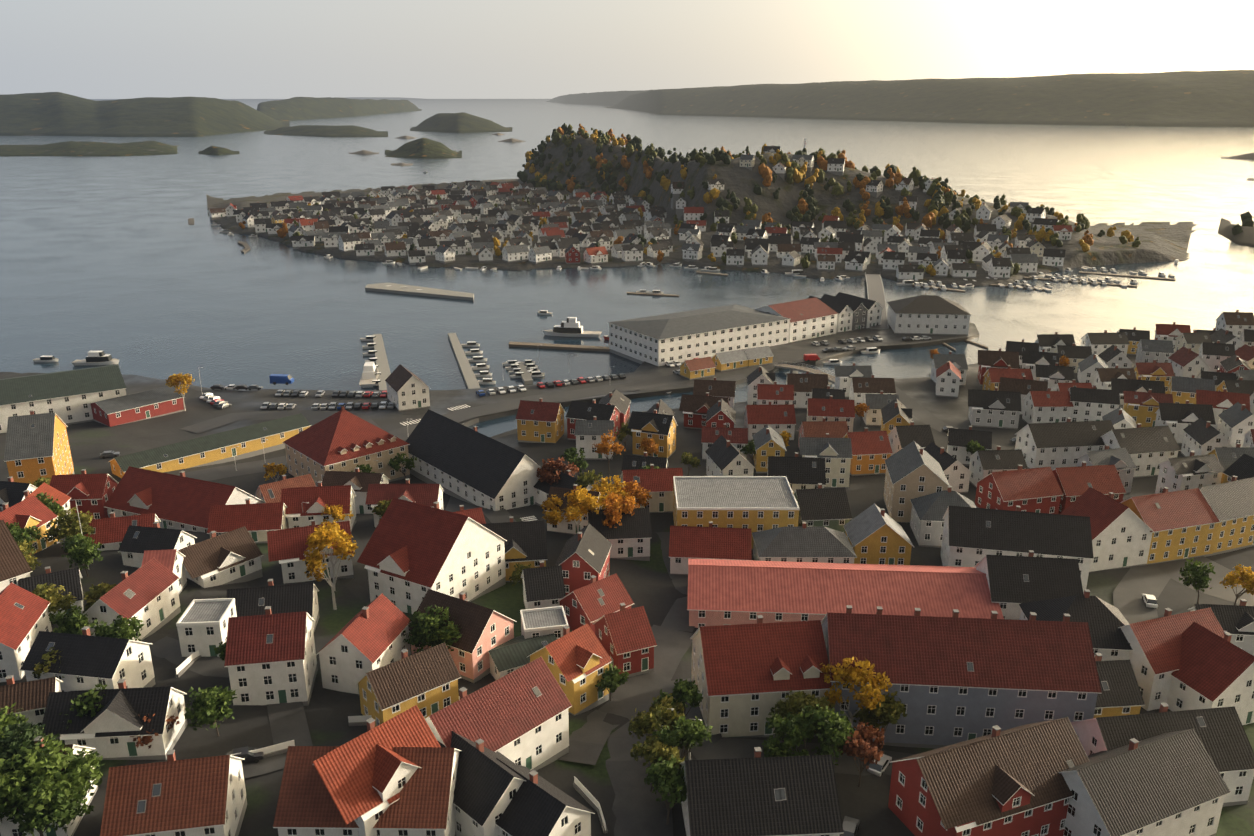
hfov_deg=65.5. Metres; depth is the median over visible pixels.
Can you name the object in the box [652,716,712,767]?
tree
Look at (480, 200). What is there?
house
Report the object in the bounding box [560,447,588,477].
tree
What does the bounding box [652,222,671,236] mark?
house
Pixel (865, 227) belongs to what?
house
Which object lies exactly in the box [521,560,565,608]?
house
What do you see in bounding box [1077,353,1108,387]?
house
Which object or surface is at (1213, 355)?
house
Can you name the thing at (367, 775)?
house
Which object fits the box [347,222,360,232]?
house
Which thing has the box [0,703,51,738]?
tree
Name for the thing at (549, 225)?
house
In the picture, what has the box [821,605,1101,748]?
building
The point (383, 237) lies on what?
house
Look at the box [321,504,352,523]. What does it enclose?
tree
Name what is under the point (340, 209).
house
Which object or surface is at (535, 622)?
house
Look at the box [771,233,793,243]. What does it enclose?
house
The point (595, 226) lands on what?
house
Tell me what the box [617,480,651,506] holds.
tree
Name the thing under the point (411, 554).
house
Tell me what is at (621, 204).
house
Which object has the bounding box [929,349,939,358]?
tree
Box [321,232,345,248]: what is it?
house
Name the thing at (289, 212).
house
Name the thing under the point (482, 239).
house
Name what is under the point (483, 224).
house
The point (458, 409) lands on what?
road markings
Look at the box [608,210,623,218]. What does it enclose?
house
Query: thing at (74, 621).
tree
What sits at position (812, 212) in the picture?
dark oya trees
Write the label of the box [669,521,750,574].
house
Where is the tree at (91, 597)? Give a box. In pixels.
[82,582,115,613]
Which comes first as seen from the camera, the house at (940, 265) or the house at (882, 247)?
the house at (940, 265)
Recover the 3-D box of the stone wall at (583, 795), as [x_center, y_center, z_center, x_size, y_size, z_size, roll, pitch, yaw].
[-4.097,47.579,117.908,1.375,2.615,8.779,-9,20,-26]
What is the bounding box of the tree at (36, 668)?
[31,647,64,679]
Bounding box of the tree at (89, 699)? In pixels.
[59,682,106,727]
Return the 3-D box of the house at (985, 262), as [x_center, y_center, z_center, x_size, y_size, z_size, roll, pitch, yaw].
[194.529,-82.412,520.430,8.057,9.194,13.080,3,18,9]
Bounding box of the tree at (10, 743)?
[0,719,64,770]
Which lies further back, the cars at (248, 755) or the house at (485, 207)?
the house at (485, 207)
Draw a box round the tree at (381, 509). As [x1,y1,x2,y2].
[372,499,391,516]
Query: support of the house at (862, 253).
on the oya island
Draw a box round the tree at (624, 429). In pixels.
[614,422,632,451]
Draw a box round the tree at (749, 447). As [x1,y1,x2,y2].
[739,439,755,463]
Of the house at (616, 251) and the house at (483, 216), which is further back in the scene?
the house at (483, 216)
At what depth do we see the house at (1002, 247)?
550.54 m
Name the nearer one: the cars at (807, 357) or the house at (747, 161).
the cars at (807, 357)
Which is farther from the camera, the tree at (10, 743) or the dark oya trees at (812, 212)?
the dark oya trees at (812, 212)
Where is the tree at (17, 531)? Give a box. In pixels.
[5,522,41,551]
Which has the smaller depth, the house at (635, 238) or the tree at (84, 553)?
the tree at (84, 553)
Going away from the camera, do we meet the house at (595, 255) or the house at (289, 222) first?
the house at (595, 255)
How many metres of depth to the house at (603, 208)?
728.40 m
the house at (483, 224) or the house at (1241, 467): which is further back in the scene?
the house at (483, 224)
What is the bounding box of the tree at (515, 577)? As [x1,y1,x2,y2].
[509,563,530,585]
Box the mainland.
[0,323,1253,835]
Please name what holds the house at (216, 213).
on the oya island
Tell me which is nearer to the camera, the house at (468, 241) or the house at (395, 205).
the house at (468, 241)
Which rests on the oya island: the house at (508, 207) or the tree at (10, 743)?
the house at (508, 207)
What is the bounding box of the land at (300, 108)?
[257,97,421,120]
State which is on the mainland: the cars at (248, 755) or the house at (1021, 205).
the cars at (248, 755)
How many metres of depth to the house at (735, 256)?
541.24 m
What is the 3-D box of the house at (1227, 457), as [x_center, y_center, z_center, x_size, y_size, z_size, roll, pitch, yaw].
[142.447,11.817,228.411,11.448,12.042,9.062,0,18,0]
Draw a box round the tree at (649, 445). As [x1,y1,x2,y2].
[639,438,658,455]
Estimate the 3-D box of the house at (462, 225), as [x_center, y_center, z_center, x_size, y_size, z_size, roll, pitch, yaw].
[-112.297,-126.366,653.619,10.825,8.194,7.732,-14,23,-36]
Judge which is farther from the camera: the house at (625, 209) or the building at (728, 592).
the house at (625, 209)
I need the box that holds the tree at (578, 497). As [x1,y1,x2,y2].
[558,485,600,532]
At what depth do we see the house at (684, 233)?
612.99 m
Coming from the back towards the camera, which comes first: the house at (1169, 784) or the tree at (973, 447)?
the tree at (973, 447)
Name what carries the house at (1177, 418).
on the mainland
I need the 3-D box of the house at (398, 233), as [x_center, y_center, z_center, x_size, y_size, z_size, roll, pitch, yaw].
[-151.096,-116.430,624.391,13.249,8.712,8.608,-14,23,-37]
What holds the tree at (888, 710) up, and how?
on the mainland
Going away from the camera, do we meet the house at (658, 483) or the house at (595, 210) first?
the house at (658, 483)
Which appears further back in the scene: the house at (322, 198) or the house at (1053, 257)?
the house at (322, 198)
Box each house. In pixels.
[0,365,126,432]
[0,476,37,511]
[0,495,59,556]
[0,520,32,591]
[0,582,51,681]
[0,675,62,738]
[0,736,97,835]
[4,410,74,483]
[18,566,83,620]
[20,626,155,691]
[22,482,70,528]
[41,679,187,759]
[50,469,117,519]
[71,512,160,550]
[83,557,180,640]
[89,386,183,426]
[100,750,246,835]
[104,466,264,532]
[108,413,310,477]
[118,521,196,567]
[141,549,186,593]
[176,598,236,656]
[178,526,262,587]
[207,498,288,542]
[208,208,225,220]
[224,606,317,705]
[225,203,236,218]
[226,579,319,632]
[233,208,249,223]
[243,207,259,211]
[243,213,256,228]
[248,210,269,218]
[249,203,266,209]
[254,217,270,234]
[254,474,315,502]
[260,206,275,217]
[266,223,287,235]
[267,519,353,582]
[270,201,284,212]
[271,210,282,215]
[271,213,287,222]
[273,746,461,835]
[280,481,355,530]
[282,209,297,216]
[282,405,409,486]
[284,199,292,208]
[284,217,304,228]
[285,195,302,201]
[288,224,305,237]
[289,202,306,210]
[290,235,315,248]
[292,211,308,218]
[297,211,313,218]
[299,219,317,230]
[302,196,320,204]
[304,229,324,242]
[305,204,322,214]
[310,213,329,219]
[312,705,440,835]
[313,221,328,231]
[315,593,410,694]
[317,219,335,225]
[320,196,328,203]
[320,203,334,210]
[320,209,340,218]
[321,192,339,198]
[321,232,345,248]
[322,467,389,513]
[324,199,337,206]
[329,196,343,200]
[329,225,349,233]
[330,214,343,225]
[331,207,348,215]
[336,201,354,206]
[338,232,359,251]
[340,193,357,200]
[340,201,354,207]
[340,215,353,222]
[340,222,354,233]
[346,208,364,216]
[347,199,358,207]
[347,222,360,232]
[350,217,370,225]
[351,191,364,196]
[351,232,370,243]
[354,196,370,201]
[355,242,374,256]
[355,642,460,726]
[357,203,370,209]
[357,498,506,613]
[358,225,374,232]
[359,201,375,207]
[359,226,371,239]
[360,212,371,225]
[363,238,381,252]
[365,479,443,526]
[367,209,385,223]
[369,189,377,197]
[370,197,386,204]
[371,204,390,218]
[371,231,395,246]
[374,219,389,232]
[377,190,384,196]
[380,229,403,238]
[381,186,394,196]
[384,240,405,257]
[385,212,402,225]
[385,364,430,410]
[386,193,395,201]
[386,200,405,211]
[386,226,407,237]
[390,237,412,251]
[392,186,405,192]
[392,190,402,198]
[392,210,408,219]
[393,197,408,207]
[396,188,408,194]
[397,220,419,230]
[398,196,415,202]
[400,194,416,199]
[402,211,420,221]
[405,409,540,510]
[406,230,426,246]
[407,185,417,193]
[407,217,423,224]
[408,202,422,208]
[408,225,428,230]
[408,248,425,264]
[408,589,516,682]
[409,190,418,199]
[413,208,432,221]
[414,191,425,195]
[415,198,427,208]
[416,238,437,256]
[417,188,431,195]
[419,195,436,203]
[420,234,437,244]
[422,183,437,188]
[423,185,434,189]
[423,220,438,230]
[424,196,431,204]
[425,206,438,214]
[425,656,571,770]
[427,205,441,210]
[429,189,445,199]
[429,215,446,228]
[429,230,452,244]
[433,214,447,226]
[434,189,450,198]
[434,245,454,263]
[435,198,452,209]
[435,210,452,222]
[437,731,525,835]
[439,239,465,255]
[444,206,455,219]
[447,195,462,204]
[447,205,465,216]
[448,224,463,231]
[448,231,473,240]
[449,190,464,196]
[454,505,485,523]
[455,200,470,208]
[455,223,466,230]
[455,236,472,252]
[457,213,473,222]
[460,208,474,221]
[461,186,469,195]
[461,195,476,207]
[464,222,486,231]
[465,180,479,187]
[466,225,484,237]
[467,181,482,187]
[469,194,482,200]
[470,189,484,194]
[470,242,493,255]
[472,237,492,242]
[473,190,486,197]
[473,208,480,219]
[475,184,489,196]
[476,197,493,207]
[478,216,496,228]
[478,245,492,261]
[479,202,493,214]
[479,231,500,247]
[480,215,496,218]
[481,516,547,581]
[485,227,503,242]
[487,194,502,204]
[487,224,506,237]
[488,208,507,219]
[488,633,556,679]
[489,185,497,194]
[490,182,500,187]
[495,193,505,204]
[495,758,594,835]
[496,192,510,199]
[496,219,514,230]
[498,187,509,190]
[498,220,511,234]
[499,183,513,189]
[499,204,511,210]
[502,244,528,261]
[503,210,523,219]
[504,200,518,207]
[506,181,519,189]
[506,237,530,250]
[507,214,522,227]
[508,195,525,201]
[510,229,529,238]
[512,191,525,194]
[512,205,528,209]
[514,223,532,235]
[515,398,564,442]
[517,208,532,215]
[517,230,532,246]
[518,182,533,189]
[518,188,529,197]
[519,201,537,211]
[520,606,568,638]
[521,204,536,211]
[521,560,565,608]
[522,215,540,227]
[522,218,538,227]
[527,221,537,235]
[527,623,611,715]
[528,189,545,197]
[528,245,552,263]
[529,197,541,209]
[531,211,550,217]
[533,193,543,199]
[533,469,595,506]
[534,241,557,257]
[535,187,547,192]
[537,235,561,242]
[538,208,550,214]
[538,226,558,239]
[539,203,557,211]
[541,198,554,203]
[541,223,559,229]
[544,196,559,201]
[544,230,565,237]
[544,484,602,534]
[545,201,559,210]
[546,190,562,200]
[546,206,555,213]
[546,216,568,229]
[550,210,570,223]
[553,222,567,233]
[554,523,611,594]
[555,240,572,257]
[557,573,633,633]
[558,202,571,210]
[559,191,569,199]
[559,236,579,250]
[562,198,578,205]
[564,244,579,263]
[565,227,583,237]
[565,399,620,439]
[566,205,580,217]
[570,196,582,203]
[570,220,587,227]
[571,211,591,223]
[572,232,589,247]
[573,188,585,195]
[575,191,589,199]
[575,225,591,234]
[575,416,614,459]
[576,218,590,225]
[579,201,597,207]
[582,207,599,217]
[583,200,602,209]
[583,245,608,263]
[587,235,610,250]
[587,508,651,560]
[590,212,596,222]
[590,223,609,230]
[590,229,613,246]
[591,191,606,201]
[593,194,606,205]
[593,603,656,677]
[594,215,609,222]
[598,389,630,428]
[599,226,619,241]
[600,204,613,213]
[601,219,619,227]
[602,214,618,220]
[603,208,617,214]
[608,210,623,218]
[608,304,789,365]
[609,193,625,200]
[611,242,629,258]
[612,198,625,210]
[613,228,637,241]
[615,190,629,202]
[617,224,637,230]
[619,212,640,224]
[621,207,639,214]
[621,219,641,233]
[621,244,643,261]
[621,452,668,473]
[621,464,682,512]
[622,213,638,220]
[623,237,637,243]
[624,233,643,247]
[626,204,644,216]
[627,409,677,458]
[629,196,641,204]
[633,198,649,210]
[643,219,663,229]
[644,227,662,242]
[645,208,663,220]
[647,242,669,258]
[647,399,674,415]
[648,206,666,217]
[648,228,668,245]
[649,210,664,220]
[649,215,661,220]
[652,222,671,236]
[656,238,672,252]
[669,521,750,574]
[671,181,683,208]
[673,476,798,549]
[676,197,686,218]
[678,228,700,241]
[679,357,715,379]
[679,392,730,428]
[680,222,697,228]
[680,747,843,835]
[681,242,702,261]
[683,206,703,222]
[685,234,694,242]
[686,220,705,231]
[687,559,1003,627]
[689,236,703,250]
[690,615,831,736]
[693,377,735,408]
[701,424,747,459]
[705,435,755,475]
[706,398,735,427]
[707,178,724,192]
[710,233,730,252]
[711,240,732,257]
[712,349,748,371]
[714,210,729,222]
[716,223,736,228]
[716,225,735,237]
[726,247,744,266]
[735,224,756,241]
[739,154,755,169]
[742,218,761,228]
[744,346,773,366]
[744,401,795,440]
[745,237,768,252]
[746,242,769,258]
[747,229,767,238]
[747,365,774,404]
[751,244,767,265]
[752,425,785,472]
[752,522,856,562]
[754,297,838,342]
[756,381,793,404]
[763,145,780,152]
[764,222,781,228]
[765,226,787,238]
[766,452,825,492]
[768,234,790,252]
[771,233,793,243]
[772,161,786,179]
[776,244,801,258]
[782,250,800,266]
[785,370,827,408]
[791,221,813,236]
[792,155,814,172]
[793,483,851,532]
[798,417,847,449]
[799,226,815,239]
[799,236,820,253]
[799,433,852,488]
[803,229,816,237]
[806,395,854,431]
[808,296,852,331]
[811,385,844,398]
[814,240,837,258]
[816,253,835,271]
[817,247,842,263]
[818,225,836,241]
[821,294,867,329]
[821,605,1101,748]
[822,214,839,229]
[823,219,846,237]
[827,158,844,175]
[834,362,872,397]
[836,230,856,240]
[836,292,882,327]
[838,242,855,259]
[839,232,863,250]
[843,255,867,271]
[843,427,892,475]
[843,503,913,564]
[848,250,870,265]
[849,374,895,411]
[850,230,860,233]
[857,224,870,229]
[861,229,882,244]
[863,237,876,253]
[863,391,898,425]
[866,180,883,197]
[871,223,891,237]
[876,243,897,260]
[878,247,894,265]
[881,398,911,437]
[883,252,904,270]
[883,441,949,522]
[884,225,900,243]
[887,235,909,243]
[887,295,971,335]
[888,421,935,455]
[888,717,1089,835]
[895,177,913,191]
[896,263,923,281]
[898,238,912,257]
[899,195,917,211]
[905,221,923,237]
[908,245,929,262]
[910,486,976,547]
[914,223,929,241]
[916,252,937,270]
[918,236,941,248]
[920,229,939,237]
[923,177,935,193]
[924,442,972,492]
[930,241,956,253]
[931,351,967,385]
[933,258,948,276]
[936,361,960,397]
[940,245,963,262]
[941,505,1093,593]
[945,224,962,239]
[947,248,965,269]
[947,426,991,465]
[948,231,973,244]
[949,207,962,220]
[950,261,976,277]
[958,241,980,257]
[968,387,1020,428]
[968,446,1027,487]
[972,241,993,262]
[974,223,996,239]
[974,550,1083,619]
[975,230,990,243]
[975,465,1063,513]
[976,203,991,222]
[978,348,1018,385]
[982,253,994,272]
[982,365,1033,390]
[987,233,1008,250]
[988,256,1011,278]
[992,214,1011,231]
[998,241,1010,257]
[999,376,1047,414]
[1003,246,1030,257]
[1005,339,1038,368]
[1008,254,1038,275]
[1010,201,1028,213]
[1014,233,1036,247]
[1015,418,1113,469]
[1018,589,1132,660]
[1022,349,1059,379]
[1022,387,1073,423]
[1025,239,1044,258]
[1026,207,1045,222]
[1032,217,1058,232]
[1034,332,1075,352]
[1036,363,1073,389]
[1042,248,1065,270]
[1051,379,1092,390]
[1052,224,1072,240]
[1052,461,1125,513]
[1053,343,1091,373]
[1059,728,1230,835]
[1060,487,1154,571]
[1068,385,1119,421]
[1071,703,1253,806]
[1076,445,1136,493]
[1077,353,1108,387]
[1081,330,1129,355]
[1093,365,1136,389]
[1094,653,1144,717]
[1098,345,1132,367]
[1101,423,1180,477]
[1102,407,1136,428]
[1110,376,1164,408]
[1118,327,1149,354]
[1118,607,1224,710]
[1120,487,1219,564]
[1123,389,1172,426]
[1134,337,1173,366]
[1134,359,1174,393]
[1154,322,1190,348]
[1155,400,1215,443]
[1155,451,1224,493]
[1167,622,1253,724]
[1168,346,1210,377]
[1168,374,1214,403]
[1174,330,1212,353]
[1181,417,1232,456]
[1188,599,1253,655]
[1193,328,1232,334]
[1196,369,1236,390]
[1196,388,1249,428]
[1198,340,1234,371]
[1199,475,1253,555]
[1206,443,1253,483]
[1210,328,1243,349]
[1215,310,1253,339]
[1216,377,1253,395]
[1217,402,1253,446]
[1219,354,1251,372]
[1222,454,1253,482]
[1234,370,1253,379]
[1235,344,1253,369]
[1240,329,1253,345]
[1243,429,1253,446]
[1250,393,1253,414]
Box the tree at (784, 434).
[780,430,791,446]
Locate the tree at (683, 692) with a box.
[653,679,702,716]
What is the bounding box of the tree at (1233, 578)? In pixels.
[1219,564,1253,604]
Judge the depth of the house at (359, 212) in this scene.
700.30 m
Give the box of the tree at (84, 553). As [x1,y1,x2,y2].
[61,533,102,576]
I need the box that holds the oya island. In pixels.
[206,134,1196,285]
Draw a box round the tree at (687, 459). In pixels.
[681,452,700,474]
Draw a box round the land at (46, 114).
[0,92,289,136]
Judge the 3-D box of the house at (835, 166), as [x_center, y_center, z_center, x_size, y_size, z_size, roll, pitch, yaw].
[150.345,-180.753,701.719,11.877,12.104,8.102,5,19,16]
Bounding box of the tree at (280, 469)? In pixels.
[263,463,287,480]
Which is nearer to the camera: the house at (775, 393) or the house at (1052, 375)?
the house at (775, 393)
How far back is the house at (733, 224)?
621.18 m
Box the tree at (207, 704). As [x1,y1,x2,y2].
[184,685,237,736]
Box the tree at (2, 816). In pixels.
[0,746,17,818]
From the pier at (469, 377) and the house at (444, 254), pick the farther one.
the house at (444, 254)
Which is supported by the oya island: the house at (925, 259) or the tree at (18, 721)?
the house at (925, 259)
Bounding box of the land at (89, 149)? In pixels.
[0,141,179,156]
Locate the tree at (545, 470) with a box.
[536,457,578,484]
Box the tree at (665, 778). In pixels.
[644,755,686,824]
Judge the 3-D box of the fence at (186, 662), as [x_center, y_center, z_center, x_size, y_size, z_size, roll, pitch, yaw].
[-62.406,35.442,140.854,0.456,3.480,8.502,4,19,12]
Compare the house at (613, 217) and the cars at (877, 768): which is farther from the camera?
the house at (613, 217)
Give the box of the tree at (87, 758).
[3,748,104,834]
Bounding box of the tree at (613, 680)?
[595,664,628,700]
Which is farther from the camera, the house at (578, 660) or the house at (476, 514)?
the house at (476, 514)
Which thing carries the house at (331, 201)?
on the oya island
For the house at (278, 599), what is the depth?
150.75 m
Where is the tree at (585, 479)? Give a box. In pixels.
[575,470,611,489]
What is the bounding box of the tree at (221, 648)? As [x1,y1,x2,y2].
[212,642,225,660]
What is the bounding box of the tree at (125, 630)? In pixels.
[90,615,143,640]
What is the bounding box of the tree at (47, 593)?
[32,583,76,630]
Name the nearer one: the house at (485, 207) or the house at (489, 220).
the house at (489, 220)
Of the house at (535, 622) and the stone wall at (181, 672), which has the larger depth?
the house at (535, 622)
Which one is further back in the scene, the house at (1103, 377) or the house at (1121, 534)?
the house at (1103, 377)
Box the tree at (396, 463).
[388,453,416,481]
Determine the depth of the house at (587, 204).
742.44 m
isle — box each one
[198,146,238,154]
[385,138,461,158]
[410,112,511,132]
[1218,218,1253,246]
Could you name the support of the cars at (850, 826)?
on the mainland
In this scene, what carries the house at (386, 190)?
on the oya island
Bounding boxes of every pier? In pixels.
[365,282,473,300]
[373,334,390,389]
[448,333,479,388]
[509,341,609,351]
[515,362,532,384]
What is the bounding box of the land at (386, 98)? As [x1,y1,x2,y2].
[346,97,434,99]
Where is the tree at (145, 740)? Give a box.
[130,714,180,748]
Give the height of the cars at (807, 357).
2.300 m
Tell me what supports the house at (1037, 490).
on the mainland
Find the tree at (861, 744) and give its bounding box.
[837,722,884,786]
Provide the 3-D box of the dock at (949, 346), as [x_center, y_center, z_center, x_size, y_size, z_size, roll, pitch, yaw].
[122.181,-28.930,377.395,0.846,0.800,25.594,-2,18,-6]
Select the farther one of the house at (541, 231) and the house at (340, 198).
the house at (340, 198)
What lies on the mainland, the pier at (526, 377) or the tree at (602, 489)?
the tree at (602, 489)
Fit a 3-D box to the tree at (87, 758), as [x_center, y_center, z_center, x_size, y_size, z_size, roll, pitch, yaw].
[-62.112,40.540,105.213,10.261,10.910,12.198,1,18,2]
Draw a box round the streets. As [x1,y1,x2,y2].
[149,374,1253,835]
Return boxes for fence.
[175,650,199,674]
[231,740,294,755]
[348,715,371,721]
[574,776,605,832]
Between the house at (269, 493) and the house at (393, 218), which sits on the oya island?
the house at (393, 218)
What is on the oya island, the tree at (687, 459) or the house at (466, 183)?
the house at (466, 183)
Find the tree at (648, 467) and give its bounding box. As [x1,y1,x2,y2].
[639,465,661,468]
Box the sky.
[0,0,1253,98]
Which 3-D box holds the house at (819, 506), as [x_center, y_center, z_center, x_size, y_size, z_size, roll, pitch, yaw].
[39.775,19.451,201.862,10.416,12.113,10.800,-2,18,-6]
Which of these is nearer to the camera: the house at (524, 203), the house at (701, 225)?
the house at (701, 225)
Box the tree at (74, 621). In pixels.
[48,605,95,634]
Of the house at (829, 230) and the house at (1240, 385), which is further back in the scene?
the house at (829, 230)
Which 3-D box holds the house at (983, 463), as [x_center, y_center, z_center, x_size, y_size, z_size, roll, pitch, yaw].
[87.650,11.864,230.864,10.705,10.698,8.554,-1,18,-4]
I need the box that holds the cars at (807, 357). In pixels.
[210,354,819,408]
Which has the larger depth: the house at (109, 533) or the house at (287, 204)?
the house at (287, 204)
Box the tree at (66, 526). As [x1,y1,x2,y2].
[40,507,95,544]
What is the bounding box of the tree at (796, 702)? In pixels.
[768,690,834,748]
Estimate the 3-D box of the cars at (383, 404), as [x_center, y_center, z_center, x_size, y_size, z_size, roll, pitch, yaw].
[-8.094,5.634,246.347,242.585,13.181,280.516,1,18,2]
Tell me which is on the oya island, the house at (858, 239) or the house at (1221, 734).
the house at (858, 239)
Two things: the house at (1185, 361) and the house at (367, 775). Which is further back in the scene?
the house at (1185, 361)
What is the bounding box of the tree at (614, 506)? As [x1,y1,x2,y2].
[602,491,639,527]
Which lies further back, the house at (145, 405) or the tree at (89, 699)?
the house at (145, 405)
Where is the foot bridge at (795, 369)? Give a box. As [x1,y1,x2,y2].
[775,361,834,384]
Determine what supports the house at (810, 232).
on the oya island
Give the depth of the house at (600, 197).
793.11 m
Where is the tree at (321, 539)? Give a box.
[302,527,356,609]
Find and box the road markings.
[400,404,538,520]
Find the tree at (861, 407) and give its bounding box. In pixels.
[855,403,868,425]
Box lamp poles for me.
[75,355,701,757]
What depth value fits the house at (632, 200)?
778.05 m
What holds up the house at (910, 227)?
on the oya island
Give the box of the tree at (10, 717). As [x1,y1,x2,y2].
[0,706,18,735]
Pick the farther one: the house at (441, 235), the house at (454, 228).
the house at (454, 228)
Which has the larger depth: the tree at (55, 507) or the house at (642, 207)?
the house at (642, 207)
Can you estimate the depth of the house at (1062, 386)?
285.82 m
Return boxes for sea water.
[0,99,1253,436]
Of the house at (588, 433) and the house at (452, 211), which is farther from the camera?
the house at (452, 211)
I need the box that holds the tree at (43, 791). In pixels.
[0,733,102,835]
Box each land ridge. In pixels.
[546,89,659,105]
[602,70,1253,126]
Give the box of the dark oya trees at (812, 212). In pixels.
[247,123,1253,275]
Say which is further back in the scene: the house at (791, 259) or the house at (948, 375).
the house at (791, 259)
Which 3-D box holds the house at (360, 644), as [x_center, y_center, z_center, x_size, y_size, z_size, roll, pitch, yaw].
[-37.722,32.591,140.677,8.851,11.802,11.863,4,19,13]
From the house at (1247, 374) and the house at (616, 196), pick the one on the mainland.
the house at (1247, 374)
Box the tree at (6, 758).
[0,742,31,771]
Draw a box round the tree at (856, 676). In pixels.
[820,657,892,726]
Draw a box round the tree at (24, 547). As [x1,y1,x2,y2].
[16,539,41,573]
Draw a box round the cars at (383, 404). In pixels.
[206,335,931,409]
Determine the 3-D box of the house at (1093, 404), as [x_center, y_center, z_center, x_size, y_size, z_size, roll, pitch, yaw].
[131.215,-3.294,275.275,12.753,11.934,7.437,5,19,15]
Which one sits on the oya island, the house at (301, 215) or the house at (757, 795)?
the house at (301, 215)
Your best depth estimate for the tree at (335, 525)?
167.99 m
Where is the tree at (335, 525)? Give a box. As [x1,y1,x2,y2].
[314,520,357,590]
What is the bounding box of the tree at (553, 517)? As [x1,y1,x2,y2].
[541,495,563,524]
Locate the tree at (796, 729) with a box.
[762,712,815,756]
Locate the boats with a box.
[32,171,1178,392]
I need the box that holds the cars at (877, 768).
[199,336,1157,775]
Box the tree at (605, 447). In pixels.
[592,430,624,472]
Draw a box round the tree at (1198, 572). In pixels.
[1179,558,1215,603]
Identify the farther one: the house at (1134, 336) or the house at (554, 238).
the house at (554, 238)
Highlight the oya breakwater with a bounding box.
[238,241,250,252]
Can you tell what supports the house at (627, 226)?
on the oya island
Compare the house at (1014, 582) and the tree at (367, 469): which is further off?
the tree at (367, 469)
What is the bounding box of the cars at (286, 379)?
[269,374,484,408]
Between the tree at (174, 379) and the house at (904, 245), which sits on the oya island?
the house at (904, 245)
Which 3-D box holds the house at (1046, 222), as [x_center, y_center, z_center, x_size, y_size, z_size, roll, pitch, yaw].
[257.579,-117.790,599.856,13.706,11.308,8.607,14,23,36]
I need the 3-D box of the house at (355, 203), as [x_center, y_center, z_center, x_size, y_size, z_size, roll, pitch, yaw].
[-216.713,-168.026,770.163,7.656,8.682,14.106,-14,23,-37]
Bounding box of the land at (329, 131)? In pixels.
[264,125,387,136]
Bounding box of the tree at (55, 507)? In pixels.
[24,492,63,524]
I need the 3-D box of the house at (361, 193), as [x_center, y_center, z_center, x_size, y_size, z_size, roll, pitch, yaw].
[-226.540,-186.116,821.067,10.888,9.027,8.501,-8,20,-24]
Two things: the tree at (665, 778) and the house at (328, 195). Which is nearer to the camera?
the tree at (665, 778)
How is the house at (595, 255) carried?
on the oya island
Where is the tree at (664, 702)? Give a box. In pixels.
[649,693,685,730]
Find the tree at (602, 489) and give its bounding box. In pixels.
[590,475,627,508]
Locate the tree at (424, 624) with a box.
[403,605,461,652]
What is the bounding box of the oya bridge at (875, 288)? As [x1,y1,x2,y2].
[865,272,888,329]
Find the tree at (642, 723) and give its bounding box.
[628,704,684,740]
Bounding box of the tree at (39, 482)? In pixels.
[29,476,50,486]
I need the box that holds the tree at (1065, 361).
[1059,355,1069,365]
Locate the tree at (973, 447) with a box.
[965,440,986,454]
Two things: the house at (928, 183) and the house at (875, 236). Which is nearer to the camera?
the house at (875, 236)
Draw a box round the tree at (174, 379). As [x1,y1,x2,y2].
[165,373,194,410]
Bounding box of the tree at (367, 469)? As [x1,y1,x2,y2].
[351,464,374,472]
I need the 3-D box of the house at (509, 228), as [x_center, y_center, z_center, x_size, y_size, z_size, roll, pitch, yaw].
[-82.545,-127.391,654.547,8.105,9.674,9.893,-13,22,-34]
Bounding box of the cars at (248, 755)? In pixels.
[210,337,957,762]
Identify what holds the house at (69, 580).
on the mainland
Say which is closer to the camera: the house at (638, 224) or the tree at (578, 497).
the tree at (578, 497)
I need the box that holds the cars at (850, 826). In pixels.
[100,336,1015,835]
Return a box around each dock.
[627,292,678,296]
[696,271,727,275]
[912,284,964,291]
[943,343,955,350]
[965,340,987,348]
[989,284,1044,290]
[1023,277,1136,286]
[1079,271,1175,280]
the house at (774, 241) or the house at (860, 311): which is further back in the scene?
the house at (774, 241)
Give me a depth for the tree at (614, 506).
189.31 m
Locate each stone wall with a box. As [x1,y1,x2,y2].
[175,655,200,677]
[263,748,287,757]
[349,722,366,725]
[573,783,607,833]
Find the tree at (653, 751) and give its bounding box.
[630,736,685,791]
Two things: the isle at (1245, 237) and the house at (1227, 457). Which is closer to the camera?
the house at (1227, 457)
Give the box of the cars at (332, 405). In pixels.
[203,340,855,409]
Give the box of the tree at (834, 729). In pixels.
[802,703,854,765]
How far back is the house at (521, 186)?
897.81 m
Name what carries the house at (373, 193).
on the oya island
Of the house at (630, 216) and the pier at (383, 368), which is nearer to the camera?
the pier at (383, 368)
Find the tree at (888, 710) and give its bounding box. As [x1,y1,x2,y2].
[853,691,906,750]

